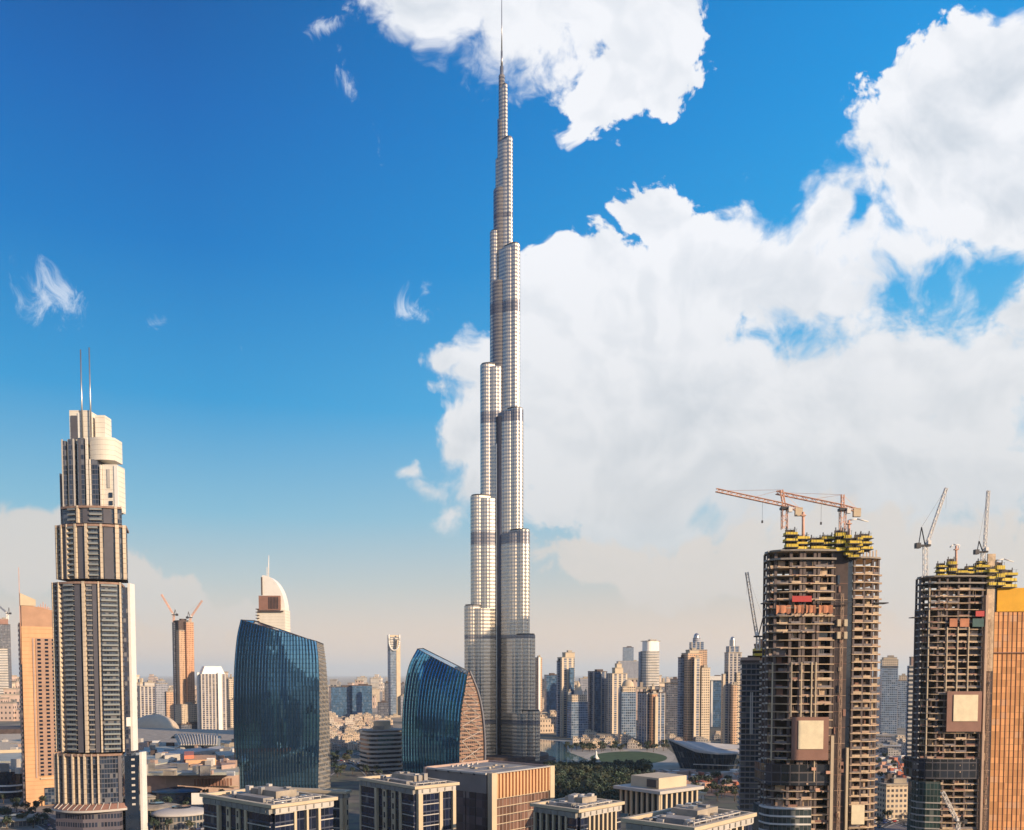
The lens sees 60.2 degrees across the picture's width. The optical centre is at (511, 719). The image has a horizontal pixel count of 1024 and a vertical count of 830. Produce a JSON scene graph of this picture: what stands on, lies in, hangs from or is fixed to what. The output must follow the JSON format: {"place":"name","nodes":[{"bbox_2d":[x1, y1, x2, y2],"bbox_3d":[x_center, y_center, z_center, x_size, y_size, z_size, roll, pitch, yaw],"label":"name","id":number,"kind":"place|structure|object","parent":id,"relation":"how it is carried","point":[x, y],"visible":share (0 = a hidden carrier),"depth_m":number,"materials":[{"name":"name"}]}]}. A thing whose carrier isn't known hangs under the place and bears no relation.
{"place":"outdoors","nodes":[
{"label":"outdoors","id":0,"kind":"place"},
{"bbox_2d":[0,617,11,696],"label":"unfinished tower","id":1,"kind":"structure","parent":0,"point":[5,661],"depth_m":2150.02,"materials":[{"name":"concrete"}]},
{"bbox_2d":[0,688,19,701],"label":"distant block","id":2,"kind":"structure","parent":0,"point":[12,693],"depth_m":2063.23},
{"bbox_2d":[12,675,19,692],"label":"distant block","id":3,"kind":"structure","parent":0,"point":[15,679],"depth_m":2887.08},
{"bbox_2d":[0,812,55,829],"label":"road","id":4,"kind":"structure","parent":0,"point":[51,821],"depth_m":589.15,"materials":[{"name":"asphalt"}]},
{"bbox_2d":[0,797,203,829],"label":"paved ground","id":5,"kind":"structure","parent":0,"point":[7,802],"depth_m":655.08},
{"bbox_2d":[0,813,50,827],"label":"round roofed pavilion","id":6,"kind":"structure","parent":5,"relation":"on","point":[20,822],"depth_m":580.96,"materials":[{"name":"beige glass"}]},
{"bbox_2d":[18,567,58,806],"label":"sandstone tower","id":7,"kind":"structure","parent":5,"relation":"on","point":[36,684],"depth_m":668.99,"materials":[{"name":"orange stone"}]},
{"bbox_2d":[51,347,147,829],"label":"twin spired tower","id":8,"kind":"structure","parent":5,"relation":"on","point":[94,661],"depth_m":540.25,"materials":[{"name":"beige concrete"}]},
{"bbox_2d":[147,792,155,803],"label":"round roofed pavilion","id":9,"kind":"structure","parent":5,"relation":"on","point":[151,796],"depth_m":679.52,"materials":[{"name":"beige glass"}]},
{"bbox_2d":[147,802,179,821],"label":"round roofed pavilion","id":10,"kind":"structure","parent":5,"relation":"on","point":[153,806],"depth_m":603.83,"materials":[{"name":"beige concrete"}]},
{"bbox_2d":[150,805,203,829],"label":"round roofed pavilion","id":11,"kind":"structure","parent":5,"relation":"on","point":[179,815],"depth_m":568.74,"materials":[{"name":"beige concrete"}]},
{"bbox_2d":[151,786,202,804],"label":"glass drum pavilion","id":12,"kind":"structure","parent":5,"relation":"on","point":[178,794],"depth_m":680.52,"materials":[{"name":"blue glass"}]},
{"bbox_2d":[191,793,203,806],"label":"billboard","id":13,"kind":"object","parent":5,"relation":"on","point":[196,798],"visible":0.33,"depth_m":656.68,"materials":[{"name":"metal"}]},
{"bbox_2d":[137,675,142,711],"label":"distant block","id":14,"kind":"structure","parent":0,"point":[140,683],"depth_m":2317.23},
{"bbox_2d":[155,679,173,719],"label":"hazy grey block","id":15,"kind":"structure","parent":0,"point":[164,702],"depth_m":1789.64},
{"bbox_2d":[199,783,337,829],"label":"office block","id":16,"kind":"structure","parent":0,"point":[269,806],"depth_m":282.15,"materials":[{"name":"concrete"}]},
{"bbox_2d":[256,555,289,631],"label":"sail topped hotel","id":17,"kind":"structure","parent":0,"point":[273,610],"depth_m":901.01,"materials":[{"name":"concrete"}]},
{"bbox_2d":[291,787,351,829],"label":"office block","id":18,"kind":"structure","parent":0,"point":[340,814],"depth_m":347.82,"materials":[{"name":"concrete"}]},
{"bbox_2d":[328,679,340,687],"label":"distant block","id":19,"kind":"structure","parent":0,"point":[333,682],"depth_m":2678.53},
{"bbox_2d":[330,739,346,746],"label":"building","id":20,"kind":"structure","parent":0,"point":[341,742],"depth_m":1213.92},
{"bbox_2d":[347,742,356,749],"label":"building","id":21,"kind":"structure","parent":0,"point":[352,745],"depth_m":1178.94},
{"bbox_2d":[331,760,380,778],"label":"road","id":22,"kind":"structure","parent":0,"point":[366,773],"depth_m":925.69,"materials":[{"name":"asphalt"}]},
{"bbox_2d":[355,680,375,707],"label":"distant block","id":23,"kind":"structure","parent":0,"point":[357,682],"depth_m":2641.83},
{"bbox_2d":[357,676,379,705],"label":"twin white block","id":24,"kind":"structure","parent":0,"point":[374,682],"depth_m":2823.68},
{"bbox_2d":[374,674,383,690],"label":"distant block","id":25,"kind":"structure","parent":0,"point":[381,685],"depth_m":5294.05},
{"bbox_2d":[387,634,400,716],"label":"notched tower","id":26,"kind":"structure","parent":0,"point":[394,676],"depth_m":2079.09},
{"bbox_2d":[0,676,905,829],"bbox_3d":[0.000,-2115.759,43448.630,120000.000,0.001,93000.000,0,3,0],"label":"ground","id":27,"kind":"structure","parent":0,"point":[346,780],"depth_m":931.75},
{"bbox_2d":[2,815,12,828],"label":"broadleaf tree","id":28,"kind":"object","parent":27,"relation":"on","point":[7,818],"visible":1,"depth_m":570.93,"materials":[{"name":"green plant"}]},
{"bbox_2d":[0,697,19,720],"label":"distant block","id":29,"kind":"structure","parent":27,"relation":"on","point":[9,711],"depth_m":1903.37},
{"bbox_2d":[26,814,40,827],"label":"broadleaf tree","id":30,"kind":"object","parent":27,"relation":"on","point":[38,818],"visible":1,"depth_m":575.92,"materials":[{"name":"green plant"}]},
{"bbox_2d":[0,726,239,798],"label":"shopping mall","id":31,"kind":"structure","parent":27,"relation":"on","point":[203,759],"depth_m":774.61,"materials":[{"name":"concrete"}]},
{"bbox_2d":[137,680,154,718],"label":"striped office block","id":32,"kind":"structure","parent":27,"relation":"on","point":[146,697],"depth_m":1492.46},
{"bbox_2d":[137,713,178,728],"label":"domed hall","id":33,"kind":"structure","parent":27,"relation":"on","point":[153,720],"depth_m":1370.67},
{"bbox_2d":[172,619,197,728],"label":"unfinished tower","id":34,"kind":"structure","parent":27,"relation":"on","point":[185,711],"depth_m":1599.28,"materials":[{"name":"concrete"}]},
{"bbox_2d":[161,594,177,620],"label":"luffing crane","id":35,"kind":"object","parent":34,"relation":"on","point":[168,606],"visible":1,"depth_m":1600.59,"materials":[{"name":"metal"}]},
{"bbox_2d":[186,600,202,619],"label":"luffing crane","id":36,"kind":"object","parent":34,"relation":"on","point":[191,615],"visible":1,"depth_m":1603.06,"materials":[{"name":"metal"}]},
{"bbox_2d":[184,820,195,829],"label":"broadleaf tree","id":37,"kind":"object","parent":27,"relation":"on","point":[189,822],"visible":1,"depth_m":561.23,"materials":[{"name":"green plant"}]},
{"bbox_2d":[197,666,226,729],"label":"arched white block","id":38,"kind":"structure","parent":27,"relation":"on","point":[211,698],"depth_m":1582.57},
{"bbox_2d":[226,677,233,726],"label":"cream office block","id":39,"kind":"structure","parent":27,"relation":"on","point":[230,685],"depth_m":1687.22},
{"bbox_2d":[233,619,330,788],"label":"curved glass tower","id":40,"kind":"structure","parent":27,"relation":"on","point":[281,718],"depth_m":761.08,"materials":[{"name":"blue glass"}]},
{"bbox_2d":[331,722,345,731],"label":"townhouse","id":41,"kind":"structure","parent":27,"relation":"on","point":[339,726],"depth_m":1534.37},
{"bbox_2d":[342,733,355,742],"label":"townhouse","id":42,"kind":"structure","parent":27,"relation":"on","point":[346,737],"depth_m":1266.62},
{"bbox_2d":[329,684,371,716],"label":"blue slab block","id":43,"kind":"structure","parent":27,"relation":"on","point":[347,700],"depth_m":2074.29,"materials":[{"name":"glass"}]},
{"bbox_2d":[352,731,359,739],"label":"townhouse","id":44,"kind":"structure","parent":27,"relation":"on","point":[355,734],"depth_m":1351.78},
{"bbox_2d":[359,720,401,771],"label":"banded parking block","id":45,"kind":"structure","parent":27,"relation":"on","point":[380,744],"depth_m":912.51,"materials":[{"name":"grey concrete"}]},
{"bbox_2d":[378,681,388,717],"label":"dark slim block","id":46,"kind":"structure","parent":27,"relation":"on","point":[383,708],"depth_m":2010.08,"materials":[{"name":"concrete"}]},
{"bbox_2d":[400,682,404,716],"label":"dark slim block","id":47,"kind":"structure","parent":27,"relation":"on","point":[402,696],"depth_m":2083.95,"materials":[{"name":"concrete"}]},
{"bbox_2d":[402,648,485,773],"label":"curved glass tower","id":48,"kind":"structure","parent":27,"relation":"on","point":[442,717],"depth_m":863.99,"materials":[{"name":"blue glass"}]},
{"bbox_2d":[464,0,555,764],"bbox_3d":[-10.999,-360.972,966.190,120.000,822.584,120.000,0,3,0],"label":"supertall skyscraper","id":49,"kind":"structure","parent":27,"relation":"on","point":[499,650],"depth_m":953.27,"materials":[{"name":"metal"}]},
{"bbox_2d":[535,655,541,711],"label":"slim tower","id":50,"kind":"structure","parent":27,"relation":"on","point":[538,682],"depth_m":1648.65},
{"bbox_2d":[540,714,553,732],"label":"hotel wing","id":51,"kind":"structure","parent":27,"relation":"on","point":[546,726],"depth_m":1507.78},
{"bbox_2d":[583,738,596,749],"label":"lakeside house","id":52,"kind":"structure","parent":27,"relation":"on","point":[587,740],"depth_m":1182.68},
{"bbox_2d":[618,680,635,742],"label":"arched top tower","id":53,"kind":"structure","parent":27,"relation":"on","point":[627,707],"depth_m":1292.45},
{"bbox_2d":[616,646,637,686],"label":"stepped grey tower","id":54,"kind":"structure","parent":27,"relation":"on","point":[629,665],"depth_m":2803.23,"materials":[{"name":"concrete"}]},
{"bbox_2d":[621,734,633,745],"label":"lakeside house","id":55,"kind":"structure","parent":27,"relation":"on","point":[625,738],"depth_m":1242.24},
{"bbox_2d":[627,740,641,748],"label":"lakeside house","id":56,"kind":"structure","parent":27,"relation":"on","point":[631,744],"depth_m":1195.37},
{"bbox_2d":[637,684,664,747],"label":"cream apartment tower","id":57,"kind":"structure","parent":27,"relation":"on","point":[651,715],"depth_m":1215.28,"materials":[{"name":"concrete"}]},
{"bbox_2d":[665,677,677,733],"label":"dark office block","id":58,"kind":"structure","parent":27,"relation":"on","point":[671,699],"depth_m":1490.72,"materials":[{"name":"concrete"}]},
{"bbox_2d":[677,648,709,741],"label":"sandstone apartment tower","id":59,"kind":"structure","parent":27,"relation":"on","point":[693,716],"depth_m":1287.15,"materials":[{"name":"stone"}]},
{"bbox_2d":[687,774,699,781],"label":"broadleaf tree","id":60,"kind":"object","parent":27,"relation":"on","point":[696,779],"visible":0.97,"depth_m":785.28,"materials":[{"name":"green plant"}]},
{"bbox_2d":[668,738,738,769],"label":"ship shaped hall","id":61,"kind":"structure","parent":27,"relation":"on","point":[698,755],"depth_m":932.59,"materials":[{"name":"grey glass"}]},
{"bbox_2d":[710,675,720,726],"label":"white framed office","id":62,"kind":"structure","parent":27,"relation":"on","point":[715,700],"depth_m":1690.22,"materials":[{"name":"glass"}]},
{"bbox_2d":[737,639,764,811],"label":"unfinished tower","id":63,"kind":"structure","parent":27,"relation":"on","point":[749,733],"depth_m":603.34,"materials":[{"name":"concrete"}]},
{"bbox_2d":[745,572,762,649],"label":"luffing crane","id":64,"kind":"object","parent":63,"relation":"on","point":[757,633],"visible":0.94,"depth_m":571.75,"materials":[{"name":"metal"}]},
{"bbox_2d":[876,734,905,742],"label":"long low hall","id":65,"kind":"structure","parent":27,"relation":"on","point":[881,738],"depth_m":1283.68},
{"bbox_2d":[875,774,907,818],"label":"tan faced block","id":66,"kind":"structure","parent":27,"relation":"on","point":[892,793],"depth_m":610.88,"materials":[{"name":"concrete"}]},
{"bbox_2d":[904,554,1017,829],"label":"unfinished tower","id":67,"kind":"structure","parent":27,"relation":"on","point":[950,756],"depth_m":508.90,"materials":[{"name":"concrete"}]},
{"bbox_2d":[914,487,947,576],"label":"luffing crane","id":68,"kind":"object","parent":67,"relation":"on","point":[926,544],"visible":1,"depth_m":506.04,"materials":[{"name":"metal"}]},
{"bbox_2d":[950,544,959,567],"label":"concrete placing boom","id":69,"kind":"object","parent":67,"relation":"on","point":[955,549],"visible":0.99,"depth_m":507.54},
{"bbox_2d":[973,490,989,560],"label":"luffing crane","id":70,"kind":"object","parent":67,"relation":"on","point":[977,551],"visible":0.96,"depth_m":509.87,"materials":[{"name":"metal"}]},
{"bbox_2d":[989,588,1023,829],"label":"netted building","id":71,"kind":"structure","parent":27,"relation":"on","point":[1006,803],"depth_m":510.09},
{"bbox_2d":[424,760,554,829],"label":"louvred cube block","id":72,"kind":"structure","parent":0,"point":[495,795],"depth_m":367.93,"materials":[{"name":"concrete"}]},
{"bbox_2d":[0,0,1023,675],"label":"sky","id":73,"kind":"structure","parent":0,"point":[767,246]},
{"bbox_2d":[542,713,556,729],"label":"hotel wing","id":74,"kind":"structure","parent":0,"point":[554,720],"depth_m":1597.67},
{"bbox_2d":[544,673,556,712],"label":"glass office tower","id":75,"kind":"structure","parent":0,"point":[550,691],"depth_m":1737.28,"materials":[{"name":"glass"}]},
{"bbox_2d":[540,739,587,760],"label":"lake","id":76,"kind":"structure","parent":0,"point":[558,750],"depth_m":1148.57,"materials":[{"name":"liquid"}]},
{"bbox_2d":[556,650,574,736],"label":"ribbed tower","id":77,"kind":"structure","parent":0,"point":[565,672],"depth_m":1421.68,"materials":[{"name":"concrete"}]},
{"bbox_2d":[530,793,624,829],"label":"office block","id":78,"kind":"structure","parent":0,"point":[578,811],"depth_m":295.96,"materials":[{"name":"concrete"}]},
{"bbox_2d":[567,681,587,737],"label":"cone roofed tower","id":79,"kind":"structure","parent":0,"point":[577,713],"depth_m":1391.95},
{"bbox_2d":[579,677,587,701],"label":"grey slab tower","id":80,"kind":"structure","parent":0,"point":[583,681],"depth_m":1811.73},
{"bbox_2d":[584,729,598,738],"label":"lakeside house","id":81,"kind":"structure","parent":0,"point":[587,731],"depth_m":1334.03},
{"bbox_2d":[588,669,606,732],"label":"striped tower","id":82,"kind":"structure","parent":0,"point":[597,680],"depth_m":1524.73,"materials":[{"name":"glass"}]},
{"bbox_2d":[555,770,650,798],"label":"grove floor","id":83,"kind":"structure","parent":0,"point":[583,781],"depth_m":811.20,"materials":[{"name":"soil"}]},
{"bbox_2d":[552,757,654,800],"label":"tree grove","id":84,"kind":"object","parent":83,"relation":"on","point":[564,779],"visible":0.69,"depth_m":769.99,"materials":[{"name":"green plant"}]},
{"bbox_2d":[540,738,687,768],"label":"paved ground","id":85,"kind":"structure","parent":0,"point":[674,764],"depth_m":1149.26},
{"bbox_2d":[606,662,626,733],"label":"stepped tower","id":86,"kind":"structure","parent":0,"point":[616,677],"depth_m":1488.44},
{"bbox_2d":[590,751,666,762],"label":"lawn","id":87,"kind":"structure","parent":0,"point":[610,757],"depth_m":1077.99,"materials":[{"name":"green plant"}]},
{"bbox_2d":[584,750,673,765],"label":"garden path","id":88,"kind":"structure","parent":0,"point":[670,758],"depth_m":1105.54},
{"bbox_2d":[627,678,648,709],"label":"distant block","id":89,"kind":"structure","parent":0,"point":[641,688],"depth_m":2071.24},
{"bbox_2d":[638,639,664,691],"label":"white capped tower","id":90,"kind":"structure","parent":0,"point":[648,666],"depth_m":2217.93,"materials":[{"name":"concrete"}]},
{"bbox_2d":[613,772,703,816],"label":"building","id":91,"kind":"structure","parent":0,"point":[645,793],"depth_m":350.31,"materials":[{"name":"beige concrete"}]},
{"bbox_2d":[659,675,669,686],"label":"distant block","id":92,"kind":"structure","parent":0,"point":[662,683],"depth_m":2507.89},
{"bbox_2d":[628,791,706,819],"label":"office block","id":93,"kind":"structure","parent":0,"point":[701,796],"depth_m":416.48,"materials":[{"name":"concrete"}]},
{"bbox_2d":[621,801,756,829],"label":"office block","id":94,"kind":"structure","parent":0,"point":[696,815],"depth_m":244.89,"materials":[{"name":"concrete"}]},
{"bbox_2d":[653,770,738,795],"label":"paved ground","id":95,"kind":"structure","parent":0,"point":[710,793],"depth_m":743.25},
{"bbox_2d":[689,633,706,664],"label":"dome crowned tower","id":96,"kind":"structure","parent":0,"point":[696,643],"depth_m":1559.83,"materials":[{"name":"concrete"}]},
{"bbox_2d":[693,737,710,742],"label":"building","id":97,"kind":"structure","parent":0,"point":[700,739],"depth_m":1275.42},
{"bbox_2d":[712,734,720,740],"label":"building","id":98,"kind":"structure","parent":0,"point":[716,737],"depth_m":1341.06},
{"bbox_2d":[721,637,741,743],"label":"cylinder crowned tower","id":99,"kind":"structure","parent":0,"point":[730,699],"depth_m":1277.21,"materials":[{"name":"concrete"}]},
{"bbox_2d":[753,527,888,829],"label":"unfinished tower","id":100,"kind":"structure","parent":0,"point":[815,769],"depth_m":416.75,"materials":[{"name":"concrete"}]},
{"bbox_2d":[716,488,802,529],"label":"hammerhead crane","id":101,"kind":"object","parent":100,"relation":"on","point":[798,511],"visible":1,"depth_m":416.61,"materials":[{"name":"metal"}]},
{"bbox_2d":[800,512,805,545],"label":"concrete placing boom","id":102,"kind":"object","parent":100,"relation":"on","point":[803,515],"visible":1,"depth_m":414.50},
{"bbox_2d":[775,490,860,530],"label":"hammerhead crane","id":103,"kind":"object","parent":100,"relation":"on","point":[856,512],"visible":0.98,"depth_m":418.67,"materials":[{"name":"metal"}]},
{"bbox_2d":[846,518,867,530],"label":"concrete placing boom","id":104,"kind":"object","parent":100,"relation":"on","point":[848,523],"visible":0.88,"depth_m":413.51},
{"bbox_2d":[879,655,898,733],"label":"banded tower","id":105,"kind":"structure","parent":0,"point":[888,693],"depth_m":1490.16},
{"bbox_2d":[874,752,906,829],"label":"paved ground","id":106,"kind":"structure","parent":0,"point":[895,827],"depth_m":622.75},
{"bbox_2d":[876,743,885,752],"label":"building","id":107,"kind":"structure","parent":106,"relation":"on","point":[881,747],"depth_m":1134.25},
{"bbox_2d":[883,744,900,751],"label":"long low hall","id":108,"kind":"structure","parent":106,"relation":"on","point":[897,747],"depth_m":1138.87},
{"bbox_2d":[884,748,900,755],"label":"building","id":109,"kind":"structure","parent":106,"relation":"on","point":[892,752],"depth_m":1091.56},
{"bbox_2d":[905,657,912,779],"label":"balconied tower","id":110,"kind":"structure","parent":106,"relation":"on","point":[909,700],"depth_m":818.58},
{"bbox_2d":[874,819,906,827],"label":"road","id":111,"kind":"structure","parent":0,"point":[901,822],"depth_m":592.99,"materials":[{"name":"asphalt"}]},
{"bbox_2d":[891,735,905,741],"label":"building","id":112,"kind":"structure","parent":0,"point":[895,738],"depth_m":1239.47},
{"bbox_2d":[897,674,906,727],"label":"short banded tower","id":113,"kind":"structure","parent":0,"point":[901,702],"depth_m":1650.51,"materials":[{"name":"glass"}]},
{"bbox_2d":[896,755,907,777],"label":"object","id":114,"kind":"object","parent":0,"point":[899,773],"visible":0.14,"depth_m":642.25,"materials":[{"name":"metal"}]},
{"bbox_2d":[940,791,967,829],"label":"luffing crane","id":115,"kind":"object","parent":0,"point":[957,820],"visible":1,"depth_m":494.93,"materials":[{"name":"metal"}]},
{"label":"planted ground","id":116,"kind":"structure","parent":0,"visible":0},
{"bbox_2d":[357,771,459,829],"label":"office block","id":117,"kind":"structure","parent":116,"relation":"on","point":[402,800],"depth_m":324.67,"materials":[{"name":"concrete"}]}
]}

